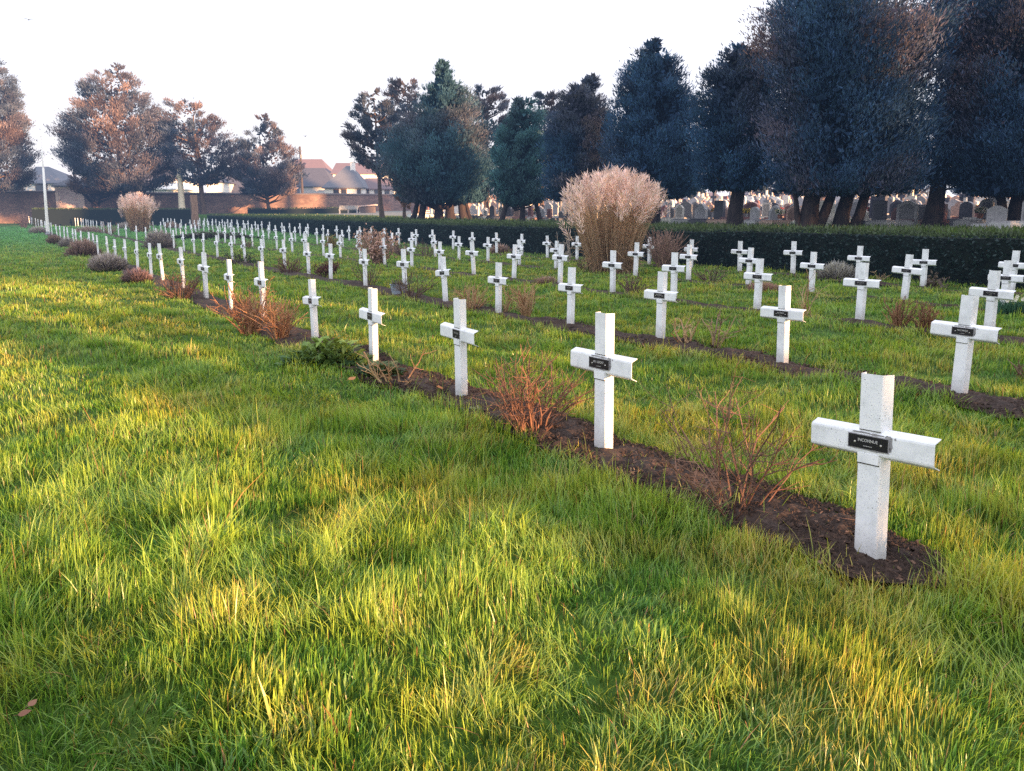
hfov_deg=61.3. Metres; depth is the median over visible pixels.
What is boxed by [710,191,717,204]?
gravestone
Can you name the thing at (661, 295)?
white grave cross
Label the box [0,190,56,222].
stone wall
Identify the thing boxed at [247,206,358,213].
hedge
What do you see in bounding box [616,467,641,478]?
rose bush
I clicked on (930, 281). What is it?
withered plant
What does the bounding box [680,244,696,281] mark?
white grave cross
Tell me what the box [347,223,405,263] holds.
hydrangea bush
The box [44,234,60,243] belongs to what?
dry mound
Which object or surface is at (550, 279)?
dry mound
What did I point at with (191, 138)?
tree
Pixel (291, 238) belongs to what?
white grave cross
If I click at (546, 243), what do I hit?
white grave cross
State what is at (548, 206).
gravestone
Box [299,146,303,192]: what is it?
utility pole
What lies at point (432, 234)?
white grave cross
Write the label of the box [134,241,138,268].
white grave cross
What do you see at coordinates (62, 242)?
lavender mound
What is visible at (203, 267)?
white grave cross
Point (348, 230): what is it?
white grave cross
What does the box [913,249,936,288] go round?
white grave cross
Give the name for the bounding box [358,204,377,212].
shelter
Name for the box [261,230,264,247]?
white grave cross
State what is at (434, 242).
white grave cross
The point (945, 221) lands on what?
gravestone
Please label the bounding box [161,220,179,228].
dry mound
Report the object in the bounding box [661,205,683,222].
gravestone
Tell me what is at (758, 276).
white grave cross
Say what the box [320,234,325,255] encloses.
white grave cross
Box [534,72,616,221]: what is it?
conifer tree
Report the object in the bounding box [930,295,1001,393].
white grave cross
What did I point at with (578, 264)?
rose bush
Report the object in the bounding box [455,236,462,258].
white grave cross
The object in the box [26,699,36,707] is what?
fallen leaf
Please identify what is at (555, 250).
white grave cross
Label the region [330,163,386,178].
house
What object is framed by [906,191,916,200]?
gravestone
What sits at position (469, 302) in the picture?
rose bush
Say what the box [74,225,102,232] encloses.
dry mound
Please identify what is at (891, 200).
gravestone
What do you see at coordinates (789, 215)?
gravestone
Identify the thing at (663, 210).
gravestone
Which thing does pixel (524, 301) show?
rose bush
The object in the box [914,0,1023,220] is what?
conifer tree
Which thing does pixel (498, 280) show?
white grave cross
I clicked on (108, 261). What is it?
lavender mound
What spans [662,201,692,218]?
gravestone
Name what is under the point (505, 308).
rose bush
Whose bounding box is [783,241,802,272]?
white grave cross
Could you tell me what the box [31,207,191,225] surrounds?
tall hedge
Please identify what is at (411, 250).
white grave cross
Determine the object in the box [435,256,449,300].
white grave cross
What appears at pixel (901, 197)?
gravestone
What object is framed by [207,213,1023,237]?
bank grass
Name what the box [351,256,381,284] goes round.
rose bush
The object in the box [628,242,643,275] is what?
white grave cross
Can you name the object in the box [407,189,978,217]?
distant gravestones
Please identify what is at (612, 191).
plume grass
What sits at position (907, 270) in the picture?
white grave cross
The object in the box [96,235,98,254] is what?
white grave cross
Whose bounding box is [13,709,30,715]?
fallen leaf
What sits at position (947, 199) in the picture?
gravestone
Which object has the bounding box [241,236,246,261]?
white grave cross
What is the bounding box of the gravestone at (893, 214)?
[891,207,896,219]
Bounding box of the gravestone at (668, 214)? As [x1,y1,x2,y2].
[638,199,672,221]
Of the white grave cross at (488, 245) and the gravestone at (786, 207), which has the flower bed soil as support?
the white grave cross at (488, 245)
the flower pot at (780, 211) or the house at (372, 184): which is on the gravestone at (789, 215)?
the flower pot at (780, 211)
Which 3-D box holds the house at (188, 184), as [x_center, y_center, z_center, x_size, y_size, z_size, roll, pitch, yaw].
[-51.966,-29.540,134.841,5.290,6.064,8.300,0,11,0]
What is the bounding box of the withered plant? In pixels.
[914,270,949,287]
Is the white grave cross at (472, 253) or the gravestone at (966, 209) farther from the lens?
the gravestone at (966, 209)
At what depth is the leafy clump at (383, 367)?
8.58 m
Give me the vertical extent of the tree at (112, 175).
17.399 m
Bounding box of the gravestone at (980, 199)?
[976,197,985,203]
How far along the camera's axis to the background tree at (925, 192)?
103.83 m
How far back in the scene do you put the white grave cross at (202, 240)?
35.85 m
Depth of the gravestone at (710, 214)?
48.11 m
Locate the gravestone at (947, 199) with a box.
[945,197,951,202]
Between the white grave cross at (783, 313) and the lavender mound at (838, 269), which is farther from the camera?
the lavender mound at (838, 269)
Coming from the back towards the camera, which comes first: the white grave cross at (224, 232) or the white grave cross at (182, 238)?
the white grave cross at (224, 232)
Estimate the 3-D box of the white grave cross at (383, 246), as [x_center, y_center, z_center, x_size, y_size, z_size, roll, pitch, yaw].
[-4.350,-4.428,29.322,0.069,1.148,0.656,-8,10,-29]
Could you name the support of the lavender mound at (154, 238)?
on the flower bed soil
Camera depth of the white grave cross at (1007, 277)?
14.95 m
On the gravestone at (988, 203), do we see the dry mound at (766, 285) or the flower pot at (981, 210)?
the flower pot at (981, 210)
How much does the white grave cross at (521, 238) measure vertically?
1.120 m
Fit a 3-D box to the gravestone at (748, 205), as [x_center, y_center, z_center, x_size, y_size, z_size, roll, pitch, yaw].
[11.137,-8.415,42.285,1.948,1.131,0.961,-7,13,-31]
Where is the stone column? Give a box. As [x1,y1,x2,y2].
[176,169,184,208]
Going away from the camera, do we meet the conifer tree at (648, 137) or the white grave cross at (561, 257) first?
the white grave cross at (561, 257)
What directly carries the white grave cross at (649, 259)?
on the flower bed soil
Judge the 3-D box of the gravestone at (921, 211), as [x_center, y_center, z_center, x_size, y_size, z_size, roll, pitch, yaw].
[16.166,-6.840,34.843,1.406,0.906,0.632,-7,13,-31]
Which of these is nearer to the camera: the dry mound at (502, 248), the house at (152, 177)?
the dry mound at (502, 248)
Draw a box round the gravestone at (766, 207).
[760,202,771,218]
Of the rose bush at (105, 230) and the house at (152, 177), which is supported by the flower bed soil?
the rose bush at (105, 230)
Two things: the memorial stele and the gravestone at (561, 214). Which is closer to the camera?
the gravestone at (561, 214)
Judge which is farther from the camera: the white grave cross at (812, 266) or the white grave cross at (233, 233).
the white grave cross at (233, 233)
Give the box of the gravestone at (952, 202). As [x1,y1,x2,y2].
[948,199,958,208]
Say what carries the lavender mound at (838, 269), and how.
on the flower bed soil
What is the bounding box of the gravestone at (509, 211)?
[486,207,511,219]
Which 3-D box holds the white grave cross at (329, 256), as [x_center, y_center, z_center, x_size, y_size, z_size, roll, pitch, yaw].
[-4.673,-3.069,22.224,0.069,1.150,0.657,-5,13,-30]
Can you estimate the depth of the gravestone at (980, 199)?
53.76 m
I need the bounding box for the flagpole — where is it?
[40,136,49,234]
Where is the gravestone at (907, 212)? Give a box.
[865,201,919,227]
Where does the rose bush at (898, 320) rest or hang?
on the flower bed soil
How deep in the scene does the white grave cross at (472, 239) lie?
38.89 m
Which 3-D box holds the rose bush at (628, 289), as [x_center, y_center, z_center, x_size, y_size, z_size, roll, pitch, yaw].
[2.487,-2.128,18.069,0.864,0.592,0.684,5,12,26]
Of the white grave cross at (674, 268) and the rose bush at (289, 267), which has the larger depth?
the rose bush at (289, 267)
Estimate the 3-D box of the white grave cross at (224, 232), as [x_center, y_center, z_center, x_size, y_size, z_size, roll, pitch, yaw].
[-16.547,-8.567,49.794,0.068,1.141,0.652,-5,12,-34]
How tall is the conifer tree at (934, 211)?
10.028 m
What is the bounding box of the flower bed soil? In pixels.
[42,227,1023,594]
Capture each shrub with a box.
[216,249,258,264]
[304,260,341,277]
[321,233,344,247]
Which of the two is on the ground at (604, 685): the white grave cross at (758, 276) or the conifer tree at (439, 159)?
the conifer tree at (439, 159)
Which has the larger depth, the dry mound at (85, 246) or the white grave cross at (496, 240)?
the white grave cross at (496, 240)
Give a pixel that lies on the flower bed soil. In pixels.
(828, 525)
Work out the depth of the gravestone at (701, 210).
43.27 m
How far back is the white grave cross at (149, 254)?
22.86 m
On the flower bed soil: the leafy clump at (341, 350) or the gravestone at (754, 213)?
the leafy clump at (341, 350)
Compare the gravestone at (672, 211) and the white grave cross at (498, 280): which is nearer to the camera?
the white grave cross at (498, 280)
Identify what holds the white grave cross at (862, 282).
on the flower bed soil
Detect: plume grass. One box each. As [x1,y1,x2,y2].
[117,191,159,231]
[557,163,670,274]
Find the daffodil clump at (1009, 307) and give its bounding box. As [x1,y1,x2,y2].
[981,295,1023,314]
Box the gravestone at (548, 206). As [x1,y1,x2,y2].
[533,203,552,216]
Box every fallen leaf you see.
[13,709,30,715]
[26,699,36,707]
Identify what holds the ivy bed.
on the ground at (604, 685)
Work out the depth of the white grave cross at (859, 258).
21.49 m
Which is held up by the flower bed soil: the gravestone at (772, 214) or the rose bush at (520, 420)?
the rose bush at (520, 420)
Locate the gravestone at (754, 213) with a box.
[744,207,759,220]
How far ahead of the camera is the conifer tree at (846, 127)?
28.91 m
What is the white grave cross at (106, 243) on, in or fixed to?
on the flower bed soil
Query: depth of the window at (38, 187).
122.79 m
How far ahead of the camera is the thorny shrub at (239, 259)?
29.81 m
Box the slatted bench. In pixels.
[339,206,357,213]
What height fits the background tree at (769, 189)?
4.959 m
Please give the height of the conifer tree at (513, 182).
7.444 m
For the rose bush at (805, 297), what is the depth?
13.72 m
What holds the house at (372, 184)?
on the ground at (604, 685)
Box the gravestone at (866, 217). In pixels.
[864,210,868,220]
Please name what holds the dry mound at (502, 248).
on the flower bed soil
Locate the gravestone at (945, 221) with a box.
[912,202,949,226]
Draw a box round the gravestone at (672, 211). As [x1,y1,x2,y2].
[670,207,675,216]
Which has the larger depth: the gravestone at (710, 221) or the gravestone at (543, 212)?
the gravestone at (543, 212)
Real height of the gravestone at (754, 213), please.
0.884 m
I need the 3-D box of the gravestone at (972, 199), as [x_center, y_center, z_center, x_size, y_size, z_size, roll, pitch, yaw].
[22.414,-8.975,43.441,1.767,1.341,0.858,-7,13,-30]
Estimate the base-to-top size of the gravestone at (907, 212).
1.086 m
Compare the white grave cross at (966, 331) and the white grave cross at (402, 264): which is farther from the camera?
the white grave cross at (402, 264)
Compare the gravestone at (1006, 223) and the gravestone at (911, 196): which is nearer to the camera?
the gravestone at (1006, 223)
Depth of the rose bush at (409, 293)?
17.29 m
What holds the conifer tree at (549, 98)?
on the ground at (604, 685)
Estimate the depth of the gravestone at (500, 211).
59.91 m
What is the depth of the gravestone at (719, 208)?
42.19 m
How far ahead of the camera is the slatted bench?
98.02 m
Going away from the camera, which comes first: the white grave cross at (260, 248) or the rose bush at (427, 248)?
the white grave cross at (260, 248)
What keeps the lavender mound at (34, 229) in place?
on the flower bed soil
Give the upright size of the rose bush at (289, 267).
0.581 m
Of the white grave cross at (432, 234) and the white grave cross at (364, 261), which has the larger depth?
the white grave cross at (432, 234)
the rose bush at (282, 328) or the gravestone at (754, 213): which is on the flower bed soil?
the rose bush at (282, 328)
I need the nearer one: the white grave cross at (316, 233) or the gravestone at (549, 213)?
the white grave cross at (316, 233)
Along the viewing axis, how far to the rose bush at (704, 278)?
21.70 m
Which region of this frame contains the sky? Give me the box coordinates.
[0,0,963,196]
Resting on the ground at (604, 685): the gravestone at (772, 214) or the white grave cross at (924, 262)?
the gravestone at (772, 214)
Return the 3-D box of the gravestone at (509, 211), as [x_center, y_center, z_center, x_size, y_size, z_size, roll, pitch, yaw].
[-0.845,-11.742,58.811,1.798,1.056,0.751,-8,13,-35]
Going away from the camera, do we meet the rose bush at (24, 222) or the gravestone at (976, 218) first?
the gravestone at (976, 218)
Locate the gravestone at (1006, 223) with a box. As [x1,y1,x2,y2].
[988,201,1023,229]
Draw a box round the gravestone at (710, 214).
[708,209,712,217]
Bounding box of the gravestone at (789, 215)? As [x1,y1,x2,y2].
[759,206,800,226]
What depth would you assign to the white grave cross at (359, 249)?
31.22 m
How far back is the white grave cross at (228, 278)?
15.00 m
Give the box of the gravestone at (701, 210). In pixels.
[671,203,707,224]
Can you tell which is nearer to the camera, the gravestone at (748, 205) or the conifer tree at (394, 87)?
the gravestone at (748, 205)
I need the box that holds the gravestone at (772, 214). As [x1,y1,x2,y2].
[744,205,781,224]
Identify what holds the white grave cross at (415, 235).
on the flower bed soil
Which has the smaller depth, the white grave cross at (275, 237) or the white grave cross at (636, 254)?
the white grave cross at (636, 254)
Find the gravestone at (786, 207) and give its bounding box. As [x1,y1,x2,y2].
[762,205,789,218]
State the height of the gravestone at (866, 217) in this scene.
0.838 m
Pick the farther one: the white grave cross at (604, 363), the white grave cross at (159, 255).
the white grave cross at (159, 255)
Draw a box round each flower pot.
[743,208,749,216]
[775,208,785,218]
[974,206,987,217]
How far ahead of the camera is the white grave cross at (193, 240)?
37.49 m
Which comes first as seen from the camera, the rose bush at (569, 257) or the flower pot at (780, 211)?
the rose bush at (569, 257)
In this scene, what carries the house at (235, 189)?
on the ground at (604, 685)
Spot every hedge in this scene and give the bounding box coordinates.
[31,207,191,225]
[206,214,1023,289]
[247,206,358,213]
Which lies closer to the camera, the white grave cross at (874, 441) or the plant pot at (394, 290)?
the white grave cross at (874, 441)
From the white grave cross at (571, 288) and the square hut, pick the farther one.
the square hut
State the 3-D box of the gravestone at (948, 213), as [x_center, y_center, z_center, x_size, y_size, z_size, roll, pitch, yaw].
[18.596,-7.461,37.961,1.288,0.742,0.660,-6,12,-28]
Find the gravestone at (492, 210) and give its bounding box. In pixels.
[472,205,495,218]
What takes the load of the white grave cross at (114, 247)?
on the flower bed soil
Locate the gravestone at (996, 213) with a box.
[970,206,1007,229]
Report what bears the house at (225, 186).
on the ground at (604, 685)
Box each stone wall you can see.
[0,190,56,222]
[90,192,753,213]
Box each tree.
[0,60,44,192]
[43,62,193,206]
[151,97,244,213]
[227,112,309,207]
[339,86,400,217]
[368,57,501,219]
[373,76,424,212]
[394,193,410,218]
[469,83,510,213]
[484,95,552,221]
[531,90,563,207]
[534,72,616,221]
[590,36,706,223]
[678,41,782,225]
[683,188,709,198]
[731,0,981,227]
[754,181,790,198]
[908,183,929,195]
[912,0,974,225]
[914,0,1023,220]
[950,186,966,195]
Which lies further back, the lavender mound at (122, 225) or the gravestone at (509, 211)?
the lavender mound at (122, 225)
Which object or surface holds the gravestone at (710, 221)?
on the ground at (604, 685)
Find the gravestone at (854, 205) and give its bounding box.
[850,199,858,216]
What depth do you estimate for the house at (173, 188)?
124.04 m
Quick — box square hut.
[51,175,91,208]
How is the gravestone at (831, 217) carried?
on the ground at (604, 685)
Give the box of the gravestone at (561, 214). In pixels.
[543,211,564,219]
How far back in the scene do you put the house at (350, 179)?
121.44 m
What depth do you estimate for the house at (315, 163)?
164.03 m
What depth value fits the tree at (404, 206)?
64.60 m
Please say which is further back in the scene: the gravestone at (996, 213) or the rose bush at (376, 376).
the gravestone at (996, 213)
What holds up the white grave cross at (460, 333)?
on the flower bed soil
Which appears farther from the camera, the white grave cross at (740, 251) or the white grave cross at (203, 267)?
the white grave cross at (740, 251)
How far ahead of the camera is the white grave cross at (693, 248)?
26.62 m
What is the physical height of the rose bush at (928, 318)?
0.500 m
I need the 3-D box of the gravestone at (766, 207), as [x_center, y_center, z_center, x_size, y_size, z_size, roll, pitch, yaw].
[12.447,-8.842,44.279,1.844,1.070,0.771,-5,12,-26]
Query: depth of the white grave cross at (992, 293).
11.36 m
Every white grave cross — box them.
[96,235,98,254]
[105,236,108,252]
[113,239,116,255]
[122,239,126,261]
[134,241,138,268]
[147,243,152,275]
[156,243,164,279]
[172,230,174,247]
[177,247,184,287]
[181,232,184,250]
[191,233,195,252]
[198,252,210,297]
[201,233,204,252]
[214,235,218,256]
[223,227,225,242]
[224,259,233,308]
[228,236,233,259]
[232,228,235,243]
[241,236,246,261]
[254,261,268,320]
[258,239,263,261]
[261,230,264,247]
[274,231,277,248]
[279,239,287,269]
[289,233,293,251]
[301,233,306,251]
[303,243,310,273]
[303,279,319,337]
[315,228,317,243]
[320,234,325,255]
[325,243,334,278]
[337,235,342,256]
[341,230,344,246]
[347,226,349,239]
[356,237,361,258]
[359,249,369,285]
[359,287,384,364]
[379,238,386,263]
[396,228,400,244]
[396,249,409,290]
[407,240,414,265]
[408,232,414,241]
[413,229,418,246]
[429,230,433,247]
[431,235,436,256]
[434,241,444,269]
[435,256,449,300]
[440,298,478,395]
[449,231,455,250]
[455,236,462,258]
[465,242,478,273]
[468,232,475,241]
[483,237,491,260]
[488,262,507,312]
[492,233,499,252]
[507,244,520,281]
[517,239,523,264]
[520,234,524,254]
[542,236,550,257]
[550,241,558,270]
[552,244,567,282]
[558,267,582,323]
[571,312,636,448]
[572,236,580,259]
[602,250,622,291]
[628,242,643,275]
[642,237,653,263]
[644,271,677,337]
[662,252,684,298]
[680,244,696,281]
[684,239,697,267]
[731,241,747,273]
[739,247,755,284]
[744,258,772,308]
[760,285,805,362]
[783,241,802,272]
[800,252,823,294]
[811,372,941,559]
[843,262,880,319]
[847,246,870,277]
[892,254,921,299]
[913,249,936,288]
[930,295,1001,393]
[969,270,1015,326]
[988,260,1023,303]
[998,250,1023,289]
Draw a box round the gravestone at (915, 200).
[887,199,919,217]
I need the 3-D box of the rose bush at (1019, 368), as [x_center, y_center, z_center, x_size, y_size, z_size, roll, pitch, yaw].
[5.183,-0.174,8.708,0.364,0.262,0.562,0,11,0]
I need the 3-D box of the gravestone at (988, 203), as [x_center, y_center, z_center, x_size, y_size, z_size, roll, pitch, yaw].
[17.577,-6.535,32.792,1.619,1.105,0.679,-6,13,-29]
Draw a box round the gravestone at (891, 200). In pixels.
[887,197,894,214]
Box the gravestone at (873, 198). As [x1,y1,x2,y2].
[850,196,887,217]
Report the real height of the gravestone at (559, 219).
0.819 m
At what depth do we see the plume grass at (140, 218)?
71.20 m
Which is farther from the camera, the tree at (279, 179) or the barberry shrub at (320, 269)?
the tree at (279, 179)
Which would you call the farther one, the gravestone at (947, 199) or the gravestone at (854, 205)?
the gravestone at (947, 199)
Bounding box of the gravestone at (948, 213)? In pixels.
[947,208,950,218]
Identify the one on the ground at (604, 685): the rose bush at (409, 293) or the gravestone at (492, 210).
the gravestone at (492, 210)
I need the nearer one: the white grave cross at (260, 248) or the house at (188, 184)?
the white grave cross at (260, 248)
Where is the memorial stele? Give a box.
[189,195,201,228]
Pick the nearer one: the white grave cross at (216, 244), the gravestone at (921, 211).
the white grave cross at (216, 244)
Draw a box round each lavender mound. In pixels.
[28,226,45,233]
[57,236,73,247]
[86,250,131,270]
[119,222,128,228]
[141,227,176,248]
[816,259,855,281]
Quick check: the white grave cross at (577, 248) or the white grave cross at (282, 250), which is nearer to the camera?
the white grave cross at (282, 250)
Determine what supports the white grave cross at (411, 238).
on the flower bed soil
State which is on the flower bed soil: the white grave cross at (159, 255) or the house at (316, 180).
the white grave cross at (159, 255)
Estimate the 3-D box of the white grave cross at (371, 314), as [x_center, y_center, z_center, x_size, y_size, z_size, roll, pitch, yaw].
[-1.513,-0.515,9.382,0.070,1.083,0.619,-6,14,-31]
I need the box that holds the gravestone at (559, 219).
[550,208,569,221]
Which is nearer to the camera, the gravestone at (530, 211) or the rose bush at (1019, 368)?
the rose bush at (1019, 368)
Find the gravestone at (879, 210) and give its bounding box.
[849,201,887,224]
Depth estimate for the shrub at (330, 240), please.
43.51 m
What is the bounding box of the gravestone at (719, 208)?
[688,200,725,223]
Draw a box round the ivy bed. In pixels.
[174,230,260,238]
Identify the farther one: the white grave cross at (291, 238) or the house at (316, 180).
the house at (316, 180)
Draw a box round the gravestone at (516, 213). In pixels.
[494,208,519,220]
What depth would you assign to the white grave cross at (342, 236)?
43.75 m
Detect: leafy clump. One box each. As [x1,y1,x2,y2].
[274,335,376,370]
[353,359,408,376]
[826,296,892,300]
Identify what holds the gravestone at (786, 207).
on the ground at (604, 685)
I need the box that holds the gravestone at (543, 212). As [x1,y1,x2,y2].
[527,208,545,220]
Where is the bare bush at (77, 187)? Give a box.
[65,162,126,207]
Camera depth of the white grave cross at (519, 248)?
28.95 m
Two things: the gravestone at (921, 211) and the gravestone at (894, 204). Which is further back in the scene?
the gravestone at (894, 204)
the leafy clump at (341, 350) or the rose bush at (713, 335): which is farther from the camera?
the rose bush at (713, 335)
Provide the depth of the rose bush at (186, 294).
16.83 m
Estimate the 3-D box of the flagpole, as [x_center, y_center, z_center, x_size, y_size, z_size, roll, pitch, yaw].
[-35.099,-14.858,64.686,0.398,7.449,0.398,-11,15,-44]
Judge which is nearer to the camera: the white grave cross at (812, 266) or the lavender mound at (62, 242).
the white grave cross at (812, 266)
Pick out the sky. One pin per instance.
(303, 64)
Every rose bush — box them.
[12,212,29,227]
[97,219,117,233]
[153,270,202,299]
[210,278,282,335]
[236,296,308,338]
[239,238,252,248]
[271,257,305,271]
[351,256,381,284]
[354,349,435,389]
[389,240,417,256]
[393,264,438,298]
[414,240,438,257]
[447,282,494,309]
[466,339,620,435]
[502,287,516,311]
[503,278,542,316]
[546,237,578,262]
[574,257,592,272]
[613,272,652,293]
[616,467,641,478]
[639,356,837,519]
[641,226,697,268]
[671,315,701,342]
[692,265,727,282]
[701,307,747,348]
[792,269,827,320]
[870,270,889,281]
[881,293,925,325]
[908,300,945,327]
[1008,358,1023,379]
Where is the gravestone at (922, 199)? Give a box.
[917,196,926,203]
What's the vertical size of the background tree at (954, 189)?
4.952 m
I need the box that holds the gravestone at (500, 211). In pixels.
[478,206,502,219]
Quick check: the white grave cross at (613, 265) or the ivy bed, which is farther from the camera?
the ivy bed
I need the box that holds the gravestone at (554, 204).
[533,202,556,215]
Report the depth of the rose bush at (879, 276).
21.80 m
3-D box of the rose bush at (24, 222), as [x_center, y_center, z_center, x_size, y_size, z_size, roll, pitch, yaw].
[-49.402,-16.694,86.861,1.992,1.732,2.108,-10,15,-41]
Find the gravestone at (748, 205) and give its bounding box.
[718,202,760,219]
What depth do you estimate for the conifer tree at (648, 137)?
39.28 m
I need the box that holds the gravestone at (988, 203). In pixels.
[953,199,994,226]
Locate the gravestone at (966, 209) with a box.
[947,202,974,225]
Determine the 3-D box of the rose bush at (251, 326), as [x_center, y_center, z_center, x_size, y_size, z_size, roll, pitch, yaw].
[-3.697,-1.102,12.044,0.981,0.851,0.957,0,11,0]
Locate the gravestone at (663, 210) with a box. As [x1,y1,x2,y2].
[661,205,666,216]
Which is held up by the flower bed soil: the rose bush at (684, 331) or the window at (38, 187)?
the rose bush at (684, 331)
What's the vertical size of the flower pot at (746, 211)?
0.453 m
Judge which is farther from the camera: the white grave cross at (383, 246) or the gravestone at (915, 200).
the gravestone at (915, 200)
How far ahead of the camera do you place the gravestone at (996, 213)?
30.48 m
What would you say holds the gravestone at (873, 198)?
on the ground at (604, 685)
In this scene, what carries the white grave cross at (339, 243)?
on the flower bed soil
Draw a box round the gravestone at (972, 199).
[959,194,975,203]
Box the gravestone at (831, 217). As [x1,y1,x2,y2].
[790,200,834,225]
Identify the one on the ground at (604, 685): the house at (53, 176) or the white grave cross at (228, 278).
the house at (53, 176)
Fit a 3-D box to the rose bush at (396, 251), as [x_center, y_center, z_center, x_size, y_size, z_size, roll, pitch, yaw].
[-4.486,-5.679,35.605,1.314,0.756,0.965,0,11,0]
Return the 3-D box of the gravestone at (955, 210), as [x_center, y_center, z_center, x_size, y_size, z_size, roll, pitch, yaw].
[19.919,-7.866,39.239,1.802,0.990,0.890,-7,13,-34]
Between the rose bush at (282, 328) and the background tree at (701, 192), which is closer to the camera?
the rose bush at (282, 328)
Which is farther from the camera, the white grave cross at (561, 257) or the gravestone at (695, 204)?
the gravestone at (695, 204)
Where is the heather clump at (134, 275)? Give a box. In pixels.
[120,266,152,282]
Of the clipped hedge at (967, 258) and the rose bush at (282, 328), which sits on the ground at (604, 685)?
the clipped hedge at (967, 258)
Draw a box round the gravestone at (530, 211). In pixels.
[512,206,532,220]
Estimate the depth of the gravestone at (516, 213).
57.69 m
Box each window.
[35,184,47,190]
[341,188,346,192]
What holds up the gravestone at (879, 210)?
on the ground at (604, 685)
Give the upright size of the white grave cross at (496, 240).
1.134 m
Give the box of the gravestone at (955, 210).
[950,201,962,218]
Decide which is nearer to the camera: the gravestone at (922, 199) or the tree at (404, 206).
the gravestone at (922, 199)
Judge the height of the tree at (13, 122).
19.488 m
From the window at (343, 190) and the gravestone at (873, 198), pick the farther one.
the window at (343, 190)
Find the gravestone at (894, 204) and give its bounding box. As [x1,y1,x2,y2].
[889,200,902,215]
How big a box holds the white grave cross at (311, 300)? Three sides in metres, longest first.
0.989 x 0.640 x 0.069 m
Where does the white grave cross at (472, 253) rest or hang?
on the flower bed soil
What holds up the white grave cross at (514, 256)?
on the flower bed soil
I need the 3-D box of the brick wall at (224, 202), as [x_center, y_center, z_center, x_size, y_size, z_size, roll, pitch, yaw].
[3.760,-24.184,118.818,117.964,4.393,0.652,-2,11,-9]
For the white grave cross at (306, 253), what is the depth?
23.72 m
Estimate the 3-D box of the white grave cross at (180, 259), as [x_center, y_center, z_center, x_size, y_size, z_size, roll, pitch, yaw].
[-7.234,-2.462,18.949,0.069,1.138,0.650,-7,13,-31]
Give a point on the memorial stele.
(194, 207)
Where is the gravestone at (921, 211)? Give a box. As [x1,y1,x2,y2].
[918,204,925,219]
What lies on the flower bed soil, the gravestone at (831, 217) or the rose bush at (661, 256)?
the rose bush at (661, 256)
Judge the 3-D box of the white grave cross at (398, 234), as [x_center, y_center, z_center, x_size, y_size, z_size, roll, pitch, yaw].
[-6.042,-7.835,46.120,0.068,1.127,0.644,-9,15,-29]
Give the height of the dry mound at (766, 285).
0.327 m
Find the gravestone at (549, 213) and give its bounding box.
[530,209,551,219]
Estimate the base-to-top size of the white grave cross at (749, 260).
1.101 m
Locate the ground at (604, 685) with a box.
[0,211,1023,770]
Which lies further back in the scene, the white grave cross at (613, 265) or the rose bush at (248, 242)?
the rose bush at (248, 242)
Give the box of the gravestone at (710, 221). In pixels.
[706,219,726,224]
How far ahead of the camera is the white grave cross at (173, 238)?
41.83 m
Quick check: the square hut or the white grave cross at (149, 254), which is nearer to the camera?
the white grave cross at (149, 254)
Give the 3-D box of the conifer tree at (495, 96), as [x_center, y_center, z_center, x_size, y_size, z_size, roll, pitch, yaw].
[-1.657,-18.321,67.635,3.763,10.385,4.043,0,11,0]
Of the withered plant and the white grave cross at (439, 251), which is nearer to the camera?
the withered plant
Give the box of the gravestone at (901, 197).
[897,193,906,201]
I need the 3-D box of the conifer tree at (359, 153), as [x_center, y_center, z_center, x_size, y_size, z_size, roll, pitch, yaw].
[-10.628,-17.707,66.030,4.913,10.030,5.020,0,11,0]
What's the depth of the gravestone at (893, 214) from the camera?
36.12 m
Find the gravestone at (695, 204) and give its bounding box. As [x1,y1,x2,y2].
[692,202,698,209]
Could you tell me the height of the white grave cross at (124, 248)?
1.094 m
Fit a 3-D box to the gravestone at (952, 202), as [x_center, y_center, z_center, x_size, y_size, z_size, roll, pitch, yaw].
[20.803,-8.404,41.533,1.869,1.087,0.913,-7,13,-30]
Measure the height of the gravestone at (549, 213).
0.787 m
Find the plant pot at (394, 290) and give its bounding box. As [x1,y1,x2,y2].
[390,279,408,293]
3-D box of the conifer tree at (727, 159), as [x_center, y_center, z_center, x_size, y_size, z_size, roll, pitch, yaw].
[8.955,-9.976,34.764,4.475,7.396,4.809,0,11,0]
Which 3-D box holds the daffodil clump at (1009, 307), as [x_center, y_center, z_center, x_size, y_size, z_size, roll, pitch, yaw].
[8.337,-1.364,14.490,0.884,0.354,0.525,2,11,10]
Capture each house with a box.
[24,167,70,190]
[137,162,172,191]
[152,183,196,191]
[171,176,198,192]
[206,176,235,192]
[227,167,299,192]
[289,159,332,175]
[297,168,332,192]
[321,162,368,193]
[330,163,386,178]
[365,178,394,193]
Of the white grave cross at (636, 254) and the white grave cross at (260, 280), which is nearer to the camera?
the white grave cross at (260, 280)
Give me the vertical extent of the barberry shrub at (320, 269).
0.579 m
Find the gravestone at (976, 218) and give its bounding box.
[960,197,1008,219]
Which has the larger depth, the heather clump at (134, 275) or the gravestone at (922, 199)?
the gravestone at (922, 199)
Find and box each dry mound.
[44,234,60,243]
[61,237,102,256]
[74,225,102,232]
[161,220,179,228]
[490,243,512,254]
[533,275,557,284]
[745,280,778,291]

